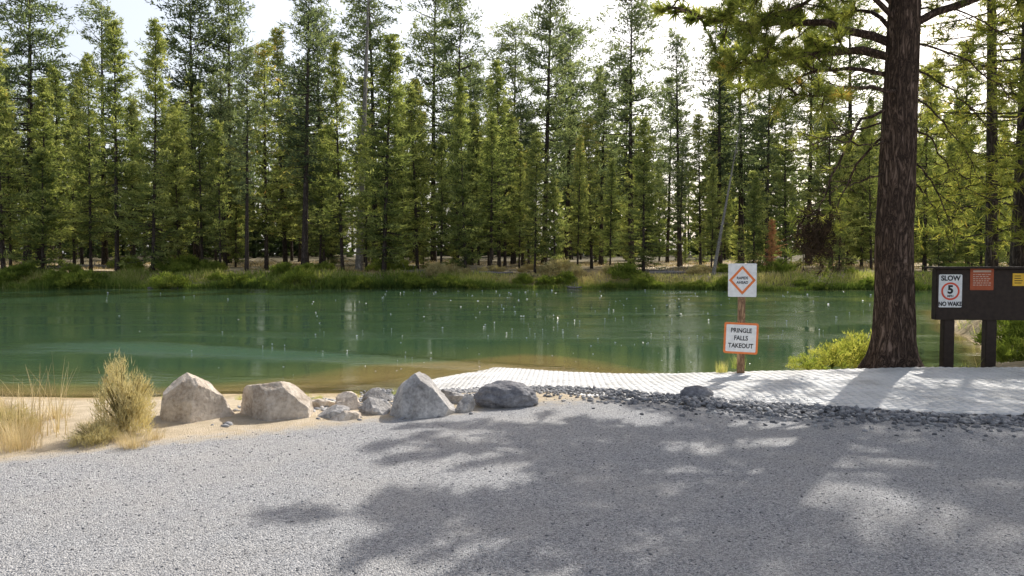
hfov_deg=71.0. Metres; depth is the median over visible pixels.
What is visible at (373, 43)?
pine tree
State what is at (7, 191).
pine tree
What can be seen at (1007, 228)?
pine tree
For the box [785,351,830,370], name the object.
shrub
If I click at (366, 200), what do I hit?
pine tree
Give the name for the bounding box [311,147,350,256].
pine tree
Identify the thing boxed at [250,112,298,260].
pine tree
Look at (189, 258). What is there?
shrub
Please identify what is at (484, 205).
pine tree
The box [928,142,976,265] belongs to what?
pine tree
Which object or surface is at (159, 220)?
pine tree
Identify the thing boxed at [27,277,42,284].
shrub
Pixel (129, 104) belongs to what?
pine tree
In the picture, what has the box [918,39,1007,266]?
pine tree
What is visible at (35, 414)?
dry grass clump
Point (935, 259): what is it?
pine tree
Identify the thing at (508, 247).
pine tree
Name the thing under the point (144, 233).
pine tree
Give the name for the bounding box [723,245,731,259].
pine tree
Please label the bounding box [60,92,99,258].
pine tree
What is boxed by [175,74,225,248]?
pine tree
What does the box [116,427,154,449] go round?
dry grass clump
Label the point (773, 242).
pine tree
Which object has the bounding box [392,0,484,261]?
pine tree
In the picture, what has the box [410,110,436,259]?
pine tree
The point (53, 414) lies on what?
dry grass clump
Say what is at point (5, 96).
pine tree
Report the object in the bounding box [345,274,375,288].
shrub
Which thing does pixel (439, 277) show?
shrub
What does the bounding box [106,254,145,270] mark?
shrub
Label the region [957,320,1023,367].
bank grass
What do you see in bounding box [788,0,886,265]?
pine tree
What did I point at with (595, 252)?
pine tree
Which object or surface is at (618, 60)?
pine tree
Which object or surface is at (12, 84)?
pine tree
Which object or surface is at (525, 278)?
shrub
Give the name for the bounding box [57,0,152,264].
pine tree
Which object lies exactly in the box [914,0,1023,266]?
pine tree
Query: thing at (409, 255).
pine tree
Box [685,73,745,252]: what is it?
pine tree
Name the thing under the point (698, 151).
pine tree
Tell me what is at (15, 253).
pine tree
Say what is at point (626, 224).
pine tree
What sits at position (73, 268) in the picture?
shrub
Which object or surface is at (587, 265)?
forest floor grass
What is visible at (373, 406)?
rock
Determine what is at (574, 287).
fallen log
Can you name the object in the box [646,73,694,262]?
pine tree
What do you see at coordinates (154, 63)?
pine tree
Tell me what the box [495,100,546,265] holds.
pine tree
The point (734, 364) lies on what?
grass clump
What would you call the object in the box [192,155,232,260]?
pine tree
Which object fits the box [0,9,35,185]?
pine tree
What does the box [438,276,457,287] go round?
shrub
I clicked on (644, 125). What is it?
pine tree
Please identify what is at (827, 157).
pine tree
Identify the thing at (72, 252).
pine tree
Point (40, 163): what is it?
pine tree
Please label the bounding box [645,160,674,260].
pine tree
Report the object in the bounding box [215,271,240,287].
shrub
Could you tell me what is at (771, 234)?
pine tree
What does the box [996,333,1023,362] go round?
shrub
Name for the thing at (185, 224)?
pine tree
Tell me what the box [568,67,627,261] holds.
pine tree
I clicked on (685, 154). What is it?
pine tree
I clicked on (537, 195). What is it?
pine tree
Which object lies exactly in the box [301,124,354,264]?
pine tree
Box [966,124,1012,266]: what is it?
pine tree
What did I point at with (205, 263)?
shrub
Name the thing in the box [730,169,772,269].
pine tree
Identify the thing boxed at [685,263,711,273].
shrub
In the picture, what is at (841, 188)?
pine tree
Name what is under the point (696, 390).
rock
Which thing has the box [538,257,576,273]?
shrub
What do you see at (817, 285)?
shrub
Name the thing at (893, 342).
pine tree
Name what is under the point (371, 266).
shrub
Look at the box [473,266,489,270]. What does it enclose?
shrub
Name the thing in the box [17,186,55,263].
pine tree
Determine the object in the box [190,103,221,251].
pine tree
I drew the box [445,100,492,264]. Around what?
pine tree
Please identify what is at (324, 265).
shrub
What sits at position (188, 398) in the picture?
boulder
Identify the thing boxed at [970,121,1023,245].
pine tree
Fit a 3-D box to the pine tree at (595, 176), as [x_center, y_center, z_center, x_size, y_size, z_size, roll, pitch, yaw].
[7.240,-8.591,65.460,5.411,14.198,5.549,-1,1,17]
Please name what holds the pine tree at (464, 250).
on the ground at (244, 523)
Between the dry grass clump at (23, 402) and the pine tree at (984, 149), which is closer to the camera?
the dry grass clump at (23, 402)
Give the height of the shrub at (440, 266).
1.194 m
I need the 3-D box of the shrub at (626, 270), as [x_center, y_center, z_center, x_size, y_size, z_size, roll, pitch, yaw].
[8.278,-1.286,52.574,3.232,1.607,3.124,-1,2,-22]
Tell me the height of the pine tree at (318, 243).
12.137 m
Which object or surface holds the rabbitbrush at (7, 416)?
on the ground at (244, 523)
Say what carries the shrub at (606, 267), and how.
on the ground at (244, 523)
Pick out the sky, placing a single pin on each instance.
(136, 14)
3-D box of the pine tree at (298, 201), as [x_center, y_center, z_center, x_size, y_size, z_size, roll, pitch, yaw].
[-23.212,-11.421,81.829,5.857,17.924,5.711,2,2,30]
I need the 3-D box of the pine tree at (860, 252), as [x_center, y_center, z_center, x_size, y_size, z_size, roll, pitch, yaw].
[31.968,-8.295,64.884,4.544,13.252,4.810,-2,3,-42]
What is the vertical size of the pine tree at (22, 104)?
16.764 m
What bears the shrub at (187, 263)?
on the ground at (244, 523)
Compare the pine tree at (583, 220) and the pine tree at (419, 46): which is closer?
the pine tree at (583, 220)
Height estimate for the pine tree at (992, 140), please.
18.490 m
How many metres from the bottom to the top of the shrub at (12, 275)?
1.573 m
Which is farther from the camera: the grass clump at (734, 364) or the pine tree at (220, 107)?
the pine tree at (220, 107)
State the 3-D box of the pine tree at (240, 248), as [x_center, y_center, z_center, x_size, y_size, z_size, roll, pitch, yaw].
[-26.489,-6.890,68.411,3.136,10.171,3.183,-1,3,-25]
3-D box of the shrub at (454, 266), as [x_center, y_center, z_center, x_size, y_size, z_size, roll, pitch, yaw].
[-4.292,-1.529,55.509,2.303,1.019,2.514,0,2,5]
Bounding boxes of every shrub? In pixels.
[0,262,46,277]
[0,268,26,283]
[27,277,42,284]
[40,266,70,284]
[53,271,85,287]
[59,262,82,273]
[62,268,109,287]
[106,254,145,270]
[146,254,185,270]
[149,270,191,288]
[160,275,188,287]
[168,262,195,272]
[171,253,200,270]
[173,262,198,271]
[195,258,215,270]
[206,260,228,271]
[207,271,221,279]
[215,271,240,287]
[224,271,254,286]
[257,280,271,286]
[268,261,296,274]
[277,264,318,286]
[293,262,320,272]
[313,260,336,270]
[316,275,336,285]
[336,275,351,283]
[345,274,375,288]
[365,258,381,271]
[377,256,410,271]
[395,272,421,283]
[397,262,416,269]
[402,273,429,288]
[424,269,441,276]
[425,261,447,273]
[425,261,450,267]
[433,270,458,285]
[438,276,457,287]
[445,262,470,271]
[459,278,479,288]
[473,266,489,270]
[488,264,506,271]
[510,272,536,284]
[517,262,537,271]
[534,274,558,285]
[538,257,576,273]
[556,269,580,284]
[567,265,587,275]
[599,264,616,272]
[604,281,618,287]
[605,261,644,280]
[629,271,655,286]
[637,277,653,286]
[651,280,664,288]
[675,281,687,288]
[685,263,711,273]
[688,279,708,287]
[712,262,727,272]
[713,274,727,287]
[757,265,769,272]
[766,258,796,273]
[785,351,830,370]
[793,278,808,286]
[807,339,858,368]
[809,281,829,289]
[820,328,870,366]
[829,329,871,360]
[844,268,857,273]
[857,275,873,287]
[943,261,972,266]
[971,320,1023,346]
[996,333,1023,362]
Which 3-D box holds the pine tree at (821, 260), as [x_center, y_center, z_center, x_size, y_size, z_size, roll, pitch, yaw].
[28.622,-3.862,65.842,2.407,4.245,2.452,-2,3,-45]
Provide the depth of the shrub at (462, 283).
50.75 m
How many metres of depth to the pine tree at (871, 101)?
68.57 m
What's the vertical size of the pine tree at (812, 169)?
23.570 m
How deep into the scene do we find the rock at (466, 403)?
7.59 m
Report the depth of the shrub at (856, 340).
12.06 m
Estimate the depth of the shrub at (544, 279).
51.86 m
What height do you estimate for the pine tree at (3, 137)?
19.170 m
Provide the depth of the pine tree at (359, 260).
59.86 m
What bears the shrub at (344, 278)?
on the ground at (244, 523)
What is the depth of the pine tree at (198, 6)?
76.32 m
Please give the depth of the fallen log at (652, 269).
57.90 m
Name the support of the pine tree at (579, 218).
on the ground at (244, 523)
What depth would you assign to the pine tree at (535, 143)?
55.67 m
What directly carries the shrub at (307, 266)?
on the ground at (244, 523)
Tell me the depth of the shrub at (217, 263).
56.66 m
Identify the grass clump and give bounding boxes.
[0,372,52,435]
[0,386,28,415]
[0,407,47,445]
[0,414,59,453]
[0,416,39,451]
[1,368,58,419]
[4,358,78,438]
[9,411,44,435]
[36,399,78,420]
[112,431,134,443]
[114,431,146,449]
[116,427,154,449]
[137,424,167,440]
[715,360,727,372]
[730,357,746,368]
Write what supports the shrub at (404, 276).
on the ground at (244, 523)
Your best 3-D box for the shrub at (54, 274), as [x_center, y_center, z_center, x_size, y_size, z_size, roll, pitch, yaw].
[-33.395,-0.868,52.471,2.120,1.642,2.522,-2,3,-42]
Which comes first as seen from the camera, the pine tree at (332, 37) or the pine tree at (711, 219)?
the pine tree at (711, 219)
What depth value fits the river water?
20.18 m
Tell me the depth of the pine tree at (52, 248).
85.24 m
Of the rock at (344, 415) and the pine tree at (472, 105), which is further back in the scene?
the pine tree at (472, 105)
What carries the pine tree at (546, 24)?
on the ground at (244, 523)
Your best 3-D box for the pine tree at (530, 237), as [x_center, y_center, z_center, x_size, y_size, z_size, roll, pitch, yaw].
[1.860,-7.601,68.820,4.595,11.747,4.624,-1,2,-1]
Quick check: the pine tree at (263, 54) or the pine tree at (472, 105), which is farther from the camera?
the pine tree at (472, 105)
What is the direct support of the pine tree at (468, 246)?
on the ground at (244, 523)
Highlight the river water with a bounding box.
[0,288,980,394]
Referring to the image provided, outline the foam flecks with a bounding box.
[106,289,870,370]
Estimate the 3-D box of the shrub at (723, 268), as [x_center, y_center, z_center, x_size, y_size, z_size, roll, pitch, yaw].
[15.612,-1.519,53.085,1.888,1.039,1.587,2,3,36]
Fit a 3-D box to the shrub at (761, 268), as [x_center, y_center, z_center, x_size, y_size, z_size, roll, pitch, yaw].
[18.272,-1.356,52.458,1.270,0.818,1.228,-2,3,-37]
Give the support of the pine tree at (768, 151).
on the ground at (244, 523)
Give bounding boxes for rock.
[312,398,334,406]
[317,405,349,417]
[330,410,361,420]
[335,391,360,409]
[357,397,390,414]
[362,387,392,401]
[441,390,464,402]
[456,394,474,412]
[680,385,713,401]
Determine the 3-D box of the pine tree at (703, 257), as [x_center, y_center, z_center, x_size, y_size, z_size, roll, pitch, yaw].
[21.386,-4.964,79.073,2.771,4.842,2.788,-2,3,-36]
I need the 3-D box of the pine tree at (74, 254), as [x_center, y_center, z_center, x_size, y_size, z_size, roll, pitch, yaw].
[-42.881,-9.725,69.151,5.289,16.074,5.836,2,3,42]
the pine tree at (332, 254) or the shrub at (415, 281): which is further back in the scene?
the pine tree at (332, 254)
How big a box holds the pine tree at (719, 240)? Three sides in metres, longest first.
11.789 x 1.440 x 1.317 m
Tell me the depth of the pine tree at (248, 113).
55.55 m
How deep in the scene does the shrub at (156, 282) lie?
50.89 m
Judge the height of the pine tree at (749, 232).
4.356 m
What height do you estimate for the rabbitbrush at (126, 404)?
0.863 m
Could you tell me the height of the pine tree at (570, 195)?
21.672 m
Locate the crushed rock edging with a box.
[379,385,1023,441]
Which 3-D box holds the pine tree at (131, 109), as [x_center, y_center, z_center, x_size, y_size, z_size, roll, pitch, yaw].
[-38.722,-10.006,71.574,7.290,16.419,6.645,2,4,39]
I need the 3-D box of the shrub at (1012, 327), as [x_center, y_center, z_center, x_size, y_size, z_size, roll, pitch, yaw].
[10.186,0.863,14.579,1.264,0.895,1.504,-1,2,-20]
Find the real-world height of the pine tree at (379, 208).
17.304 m
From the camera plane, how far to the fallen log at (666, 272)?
53.99 m
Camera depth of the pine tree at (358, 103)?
96.48 m
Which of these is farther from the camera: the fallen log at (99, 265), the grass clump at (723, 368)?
the fallen log at (99, 265)
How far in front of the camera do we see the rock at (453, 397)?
8.13 m
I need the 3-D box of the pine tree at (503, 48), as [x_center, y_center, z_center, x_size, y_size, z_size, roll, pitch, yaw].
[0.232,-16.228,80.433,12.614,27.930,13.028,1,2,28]
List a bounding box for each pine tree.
[0,0,98,260]
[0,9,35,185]
[0,45,43,269]
[0,53,18,182]
[0,85,25,260]
[0,106,37,265]
[0,125,8,224]
[0,148,86,271]
[4,127,57,258]
[6,220,22,261]
[9,76,106,268]
[11,94,64,259]
[17,63,98,268]
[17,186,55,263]
[19,68,87,259]
[40,52,121,271]
[54,105,100,263]
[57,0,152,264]
[58,71,120,264]
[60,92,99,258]
[65,17,173,270]
[65,235,84,260]
[94,149,138,253]
[98,105,163,255]
[102,18,201,271]
[107,96,162,254]
[113,0,257,261]
[121,135,164,262]
[125,109,205,256]
[143,100,208,258]
[144,133,171,256]
[147,106,198,257]
[165,82,229,261]
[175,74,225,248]
[181,0,289,262]
[187,119,240,270]
[188,69,244,265]
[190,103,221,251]
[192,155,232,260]
[211,44,271,271]
[221,163,251,266]
[223,40,313,270]
[226,24,314,263]
[231,162,254,259]
[249,77,343,261]
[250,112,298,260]
[256,0,353,264]
[272,3,360,261]
[285,111,317,244]
[290,151,318,262]
[294,129,347,262]
[298,134,340,262]
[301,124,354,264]
[307,40,372,271]
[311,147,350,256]
[319,0,431,262]
[339,76,387,259]
[342,109,389,259]
[342,118,382,262]
[343,32,436,272]
[345,135,387,271]
[351,0,382,270]
[378,82,430,260]
[379,77,447,262]
[381,127,420,244]
[382,83,459,268]
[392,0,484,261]
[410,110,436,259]
[413,0,525,258]
[413,227,432,268]
[414,135,469,263]
[426,56,502,237]
[434,75,493,268]
[444,238,461,263]
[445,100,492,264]
[448,12,569,263]
[454,226,476,264]
[455,112,516,265]
[461,114,492,264]
[468,77,507,259]
[471,60,532,267]
[471,98,527,268]
[473,135,495,265]
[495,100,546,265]
[501,123,520,256]
[502,141,544,267]
[507,0,601,263]
[509,147,544,263]
[512,131,568,272]
[516,226,548,263]
[518,18,618,261]
[523,122,548,257]
[523,177,583,272]
[536,66,592,259]
[551,109,594,259]
[557,227,569,256]
[559,135,595,264]
[562,128,592,259]
[564,117,621,268]
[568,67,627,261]
[571,0,684,263]
[573,70,639,264]
[591,159,632,265]
[593,214,608,263]
[597,67,647,260]
[610,117,681,271]
[616,157,645,259]
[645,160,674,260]
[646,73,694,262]
[647,0,1023,368]
[648,26,715,265]
[664,141,700,266]
[670,231,688,261]
[678,113,731,264]
[682,237,693,262]
[685,6,760,265]
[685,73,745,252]
[690,164,733,266]
[692,0,804,261]
[693,225,713,262]
[700,89,754,258]
[707,182,736,243]
[708,174,737,259]
[711,116,746,275]
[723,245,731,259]
[724,217,748,262]
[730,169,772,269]
[732,45,807,265]
[744,230,752,260]
[748,16,862,265]
[754,219,787,267]
[760,98,810,259]
[760,217,781,262]
[780,80,838,261]
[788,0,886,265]
[804,84,864,262]
[813,247,835,266]
[817,184,864,272]
[832,120,871,265]
[833,124,877,266]
[845,105,879,269]
[850,97,879,264]
[866,96,919,225]
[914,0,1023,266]
[914,63,973,270]
[914,70,964,264]
[915,0,1021,266]
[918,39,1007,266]
[918,193,963,270]
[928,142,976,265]
[931,4,1019,249]
[939,126,954,262]
[952,19,1023,259]
[958,187,1009,266]
[960,209,984,266]
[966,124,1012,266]
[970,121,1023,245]
[972,148,999,225]
[980,1,1020,252]
[984,169,1013,263]
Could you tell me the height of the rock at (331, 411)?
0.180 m
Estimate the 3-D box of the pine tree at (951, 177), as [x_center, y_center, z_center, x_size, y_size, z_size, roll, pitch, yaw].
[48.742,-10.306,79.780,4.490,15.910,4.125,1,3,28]
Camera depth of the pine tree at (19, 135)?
91.56 m
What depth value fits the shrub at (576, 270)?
53.51 m
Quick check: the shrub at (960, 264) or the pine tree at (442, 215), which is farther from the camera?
the pine tree at (442, 215)
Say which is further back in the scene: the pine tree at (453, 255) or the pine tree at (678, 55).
the pine tree at (453, 255)
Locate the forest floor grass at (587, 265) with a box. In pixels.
[0,259,1008,279]
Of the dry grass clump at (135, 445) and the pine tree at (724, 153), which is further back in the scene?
the pine tree at (724, 153)
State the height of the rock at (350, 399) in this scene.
0.240 m
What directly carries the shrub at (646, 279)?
on the ground at (244, 523)
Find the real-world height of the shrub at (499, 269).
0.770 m
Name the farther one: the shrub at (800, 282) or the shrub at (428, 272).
the shrub at (428, 272)
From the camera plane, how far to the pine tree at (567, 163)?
88.59 m
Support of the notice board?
on the ground at (244, 523)
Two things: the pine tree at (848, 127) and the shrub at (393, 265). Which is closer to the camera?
the shrub at (393, 265)
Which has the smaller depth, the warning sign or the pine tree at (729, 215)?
the warning sign
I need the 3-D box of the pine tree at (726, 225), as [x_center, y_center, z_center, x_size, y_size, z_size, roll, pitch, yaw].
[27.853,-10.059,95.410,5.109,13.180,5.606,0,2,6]
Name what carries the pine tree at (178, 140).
on the ground at (244, 523)
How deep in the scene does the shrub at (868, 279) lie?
48.73 m
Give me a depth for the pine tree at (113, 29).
56.45 m
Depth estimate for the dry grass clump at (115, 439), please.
6.24 m
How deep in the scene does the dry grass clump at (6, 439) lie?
6.08 m
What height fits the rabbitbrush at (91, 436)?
0.290 m
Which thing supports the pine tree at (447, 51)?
on the ground at (244, 523)
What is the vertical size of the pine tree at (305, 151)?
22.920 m
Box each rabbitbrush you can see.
[0,401,46,437]
[62,415,127,448]
[86,348,157,437]
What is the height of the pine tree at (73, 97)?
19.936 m
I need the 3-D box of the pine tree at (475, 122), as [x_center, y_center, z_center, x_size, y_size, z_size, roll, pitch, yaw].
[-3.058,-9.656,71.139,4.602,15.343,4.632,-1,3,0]
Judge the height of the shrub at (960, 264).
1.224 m
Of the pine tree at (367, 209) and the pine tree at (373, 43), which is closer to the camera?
the pine tree at (373, 43)
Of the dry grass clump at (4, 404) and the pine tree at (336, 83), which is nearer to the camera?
the dry grass clump at (4, 404)
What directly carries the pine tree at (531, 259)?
on the ground at (244, 523)
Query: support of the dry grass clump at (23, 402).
on the ground at (244, 523)
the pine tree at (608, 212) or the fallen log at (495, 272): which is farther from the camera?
the pine tree at (608, 212)
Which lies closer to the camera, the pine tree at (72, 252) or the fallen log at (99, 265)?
the fallen log at (99, 265)
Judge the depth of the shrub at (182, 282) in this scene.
51.10 m
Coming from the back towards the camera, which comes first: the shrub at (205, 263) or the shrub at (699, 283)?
the shrub at (205, 263)
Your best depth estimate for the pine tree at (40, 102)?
57.55 m
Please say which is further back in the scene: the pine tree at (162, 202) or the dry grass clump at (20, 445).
the pine tree at (162, 202)
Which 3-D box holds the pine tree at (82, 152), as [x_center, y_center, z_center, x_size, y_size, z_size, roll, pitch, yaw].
[-33.973,-10.007,57.119,5.388,17.979,5.912,1,1,30]
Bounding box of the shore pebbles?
[211,387,479,426]
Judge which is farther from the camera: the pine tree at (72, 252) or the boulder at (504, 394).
the pine tree at (72, 252)
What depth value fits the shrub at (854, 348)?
11.77 m
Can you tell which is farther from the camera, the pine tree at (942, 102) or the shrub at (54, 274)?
the pine tree at (942, 102)
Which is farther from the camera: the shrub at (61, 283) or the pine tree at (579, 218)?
the pine tree at (579, 218)
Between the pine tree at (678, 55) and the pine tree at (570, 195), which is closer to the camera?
the pine tree at (678, 55)
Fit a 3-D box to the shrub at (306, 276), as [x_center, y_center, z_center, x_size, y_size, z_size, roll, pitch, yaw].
[-15.393,-0.855,51.666,3.313,1.951,3.140,0,2,-5]
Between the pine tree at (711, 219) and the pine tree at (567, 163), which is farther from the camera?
the pine tree at (567, 163)
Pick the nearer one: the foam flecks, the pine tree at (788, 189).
the foam flecks
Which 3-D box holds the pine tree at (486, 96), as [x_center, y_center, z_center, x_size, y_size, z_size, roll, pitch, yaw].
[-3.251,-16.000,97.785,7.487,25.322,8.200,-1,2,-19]
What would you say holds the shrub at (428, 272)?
on the ground at (244, 523)
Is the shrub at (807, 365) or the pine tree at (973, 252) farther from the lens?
the pine tree at (973, 252)
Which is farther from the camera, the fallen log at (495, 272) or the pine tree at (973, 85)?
the pine tree at (973, 85)
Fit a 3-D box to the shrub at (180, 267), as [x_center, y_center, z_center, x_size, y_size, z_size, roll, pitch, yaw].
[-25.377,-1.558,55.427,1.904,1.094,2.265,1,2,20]
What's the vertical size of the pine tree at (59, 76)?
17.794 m
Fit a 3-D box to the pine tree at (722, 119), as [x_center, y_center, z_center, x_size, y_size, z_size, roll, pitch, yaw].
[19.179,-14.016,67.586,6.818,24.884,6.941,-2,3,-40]
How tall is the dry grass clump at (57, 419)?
0.766 m
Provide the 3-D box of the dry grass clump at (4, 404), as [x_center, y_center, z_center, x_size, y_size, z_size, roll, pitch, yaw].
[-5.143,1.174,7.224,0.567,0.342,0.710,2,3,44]
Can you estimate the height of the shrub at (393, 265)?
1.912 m
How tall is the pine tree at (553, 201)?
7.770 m
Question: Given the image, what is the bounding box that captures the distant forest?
[4,100,1016,259]
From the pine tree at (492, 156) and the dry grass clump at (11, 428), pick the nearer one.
the dry grass clump at (11, 428)
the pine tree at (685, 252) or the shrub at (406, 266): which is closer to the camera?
the shrub at (406, 266)
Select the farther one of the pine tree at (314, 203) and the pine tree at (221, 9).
the pine tree at (221, 9)
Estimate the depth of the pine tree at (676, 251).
84.70 m
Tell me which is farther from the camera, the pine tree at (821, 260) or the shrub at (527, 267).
the pine tree at (821, 260)
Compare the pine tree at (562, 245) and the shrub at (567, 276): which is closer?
the shrub at (567, 276)
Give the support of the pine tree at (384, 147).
on the ground at (244, 523)
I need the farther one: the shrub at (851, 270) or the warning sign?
the shrub at (851, 270)
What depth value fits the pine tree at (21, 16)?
65.01 m
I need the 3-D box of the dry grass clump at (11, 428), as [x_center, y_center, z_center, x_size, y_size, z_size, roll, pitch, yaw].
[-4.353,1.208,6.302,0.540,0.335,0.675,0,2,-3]
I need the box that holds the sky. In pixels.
[0,0,1021,255]
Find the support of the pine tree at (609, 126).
on the ground at (244, 523)
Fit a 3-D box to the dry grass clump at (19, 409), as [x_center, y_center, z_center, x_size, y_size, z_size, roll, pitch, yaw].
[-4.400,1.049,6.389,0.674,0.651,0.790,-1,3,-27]
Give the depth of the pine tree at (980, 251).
54.85 m
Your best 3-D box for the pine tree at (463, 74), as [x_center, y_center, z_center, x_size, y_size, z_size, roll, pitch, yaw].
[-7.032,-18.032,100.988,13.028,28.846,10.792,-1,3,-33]
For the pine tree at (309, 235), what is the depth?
76.59 m
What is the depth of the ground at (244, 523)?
4.92 m
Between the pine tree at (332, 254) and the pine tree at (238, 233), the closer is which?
the pine tree at (332, 254)
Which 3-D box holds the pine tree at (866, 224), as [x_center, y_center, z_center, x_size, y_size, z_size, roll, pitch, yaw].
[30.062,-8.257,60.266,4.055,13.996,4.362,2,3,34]
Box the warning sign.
[723,263,758,372]
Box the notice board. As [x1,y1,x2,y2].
[924,266,1023,367]
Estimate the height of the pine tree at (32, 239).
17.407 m
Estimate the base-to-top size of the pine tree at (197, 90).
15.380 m
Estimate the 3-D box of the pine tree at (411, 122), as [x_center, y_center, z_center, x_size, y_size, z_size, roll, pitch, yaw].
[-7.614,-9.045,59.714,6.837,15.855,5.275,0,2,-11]
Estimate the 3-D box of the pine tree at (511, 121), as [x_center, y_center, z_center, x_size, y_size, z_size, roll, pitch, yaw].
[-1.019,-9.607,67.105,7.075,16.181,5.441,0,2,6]
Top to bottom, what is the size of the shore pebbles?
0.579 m
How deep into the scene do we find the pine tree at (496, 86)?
60.79 m
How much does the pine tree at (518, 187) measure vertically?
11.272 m
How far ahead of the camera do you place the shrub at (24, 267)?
53.75 m
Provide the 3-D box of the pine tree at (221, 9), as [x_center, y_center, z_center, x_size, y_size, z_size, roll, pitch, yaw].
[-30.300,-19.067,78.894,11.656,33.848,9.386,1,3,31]
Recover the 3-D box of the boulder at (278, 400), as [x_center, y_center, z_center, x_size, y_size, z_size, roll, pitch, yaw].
[-2.411,1.166,7.464,0.602,0.441,0.714,-2,3,-43]
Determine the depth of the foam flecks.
23.76 m
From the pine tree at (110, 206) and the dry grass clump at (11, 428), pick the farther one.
the pine tree at (110, 206)
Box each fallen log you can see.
[57,259,113,267]
[472,264,512,273]
[560,282,581,288]
[635,265,688,271]
[649,269,687,274]
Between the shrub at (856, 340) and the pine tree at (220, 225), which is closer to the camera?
the shrub at (856, 340)
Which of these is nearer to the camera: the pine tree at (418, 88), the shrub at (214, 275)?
the shrub at (214, 275)
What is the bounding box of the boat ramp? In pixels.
[342,367,1023,414]
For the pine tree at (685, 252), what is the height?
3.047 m
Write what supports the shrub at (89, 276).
on the ground at (244, 523)
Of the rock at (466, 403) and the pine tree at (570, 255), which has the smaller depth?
the rock at (466, 403)
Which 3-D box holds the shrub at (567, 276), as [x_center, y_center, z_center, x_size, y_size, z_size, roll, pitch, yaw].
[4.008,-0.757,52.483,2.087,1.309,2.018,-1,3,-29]
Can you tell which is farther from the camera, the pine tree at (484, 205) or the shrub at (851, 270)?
the pine tree at (484, 205)
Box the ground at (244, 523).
[0,255,1023,575]
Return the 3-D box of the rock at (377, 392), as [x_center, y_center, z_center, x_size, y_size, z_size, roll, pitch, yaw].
[-1.569,1.303,8.483,0.314,0.230,0.303,-2,3,-41]
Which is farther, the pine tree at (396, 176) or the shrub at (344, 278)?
the pine tree at (396, 176)
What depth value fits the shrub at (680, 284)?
49.61 m
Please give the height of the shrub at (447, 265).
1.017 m
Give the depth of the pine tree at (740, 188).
69.19 m
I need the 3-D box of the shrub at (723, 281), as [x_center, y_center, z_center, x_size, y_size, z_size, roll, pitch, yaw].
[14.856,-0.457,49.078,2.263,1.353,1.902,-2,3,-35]
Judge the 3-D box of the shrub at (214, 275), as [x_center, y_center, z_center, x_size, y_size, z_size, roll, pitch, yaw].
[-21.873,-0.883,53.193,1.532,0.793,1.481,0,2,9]
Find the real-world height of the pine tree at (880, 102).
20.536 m
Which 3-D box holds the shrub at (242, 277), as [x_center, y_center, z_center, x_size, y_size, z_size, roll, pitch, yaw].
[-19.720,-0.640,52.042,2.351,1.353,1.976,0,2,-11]
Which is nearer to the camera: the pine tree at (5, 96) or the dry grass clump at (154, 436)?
the dry grass clump at (154, 436)
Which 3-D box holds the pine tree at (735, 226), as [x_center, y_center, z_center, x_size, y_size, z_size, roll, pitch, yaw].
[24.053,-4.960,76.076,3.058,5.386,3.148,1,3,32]
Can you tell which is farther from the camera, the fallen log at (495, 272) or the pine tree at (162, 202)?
the pine tree at (162, 202)
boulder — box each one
[160,373,234,422]
[240,381,313,420]
[389,372,456,418]
[473,380,538,407]
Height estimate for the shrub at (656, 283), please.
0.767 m
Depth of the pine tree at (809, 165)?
70.84 m
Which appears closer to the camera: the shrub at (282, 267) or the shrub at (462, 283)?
the shrub at (462, 283)
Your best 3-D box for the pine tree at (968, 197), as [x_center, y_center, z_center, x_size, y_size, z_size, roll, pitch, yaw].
[18.134,-7.741,23.923,5.509,17.464,5.230,-1,2,-19]
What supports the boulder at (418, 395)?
on the ground at (244, 523)
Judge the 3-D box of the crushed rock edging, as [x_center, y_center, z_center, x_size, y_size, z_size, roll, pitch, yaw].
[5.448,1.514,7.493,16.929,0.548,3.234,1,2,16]
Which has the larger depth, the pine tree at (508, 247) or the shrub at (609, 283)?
the pine tree at (508, 247)
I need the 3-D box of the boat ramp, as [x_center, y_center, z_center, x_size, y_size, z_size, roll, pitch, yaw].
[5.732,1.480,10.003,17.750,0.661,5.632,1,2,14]
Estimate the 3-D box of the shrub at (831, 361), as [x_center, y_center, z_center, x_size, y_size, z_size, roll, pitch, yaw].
[5.146,1.053,11.533,0.876,0.512,0.830,-2,3,-40]
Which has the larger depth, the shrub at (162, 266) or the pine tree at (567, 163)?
the pine tree at (567, 163)
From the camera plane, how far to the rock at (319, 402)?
8.04 m
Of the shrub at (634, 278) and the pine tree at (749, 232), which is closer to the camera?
the shrub at (634, 278)
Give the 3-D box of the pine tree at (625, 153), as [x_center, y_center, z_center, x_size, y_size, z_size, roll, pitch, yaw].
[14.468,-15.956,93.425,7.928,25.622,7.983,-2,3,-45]
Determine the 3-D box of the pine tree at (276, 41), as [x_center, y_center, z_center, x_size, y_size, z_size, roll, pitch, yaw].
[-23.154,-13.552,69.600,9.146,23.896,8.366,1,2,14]
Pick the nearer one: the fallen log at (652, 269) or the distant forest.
the fallen log at (652, 269)
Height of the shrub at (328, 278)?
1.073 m
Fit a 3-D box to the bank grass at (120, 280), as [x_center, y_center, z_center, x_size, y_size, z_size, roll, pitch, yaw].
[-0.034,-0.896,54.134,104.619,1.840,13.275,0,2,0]
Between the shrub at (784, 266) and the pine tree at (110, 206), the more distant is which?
the pine tree at (110, 206)
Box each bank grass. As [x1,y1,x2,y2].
[0,265,931,289]
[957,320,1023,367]
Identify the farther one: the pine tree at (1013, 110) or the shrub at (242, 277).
the pine tree at (1013, 110)
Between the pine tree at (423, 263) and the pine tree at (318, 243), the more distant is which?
the pine tree at (423, 263)
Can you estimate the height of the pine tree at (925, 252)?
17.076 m
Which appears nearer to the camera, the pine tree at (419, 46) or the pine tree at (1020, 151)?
the pine tree at (1020, 151)
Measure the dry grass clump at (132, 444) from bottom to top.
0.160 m

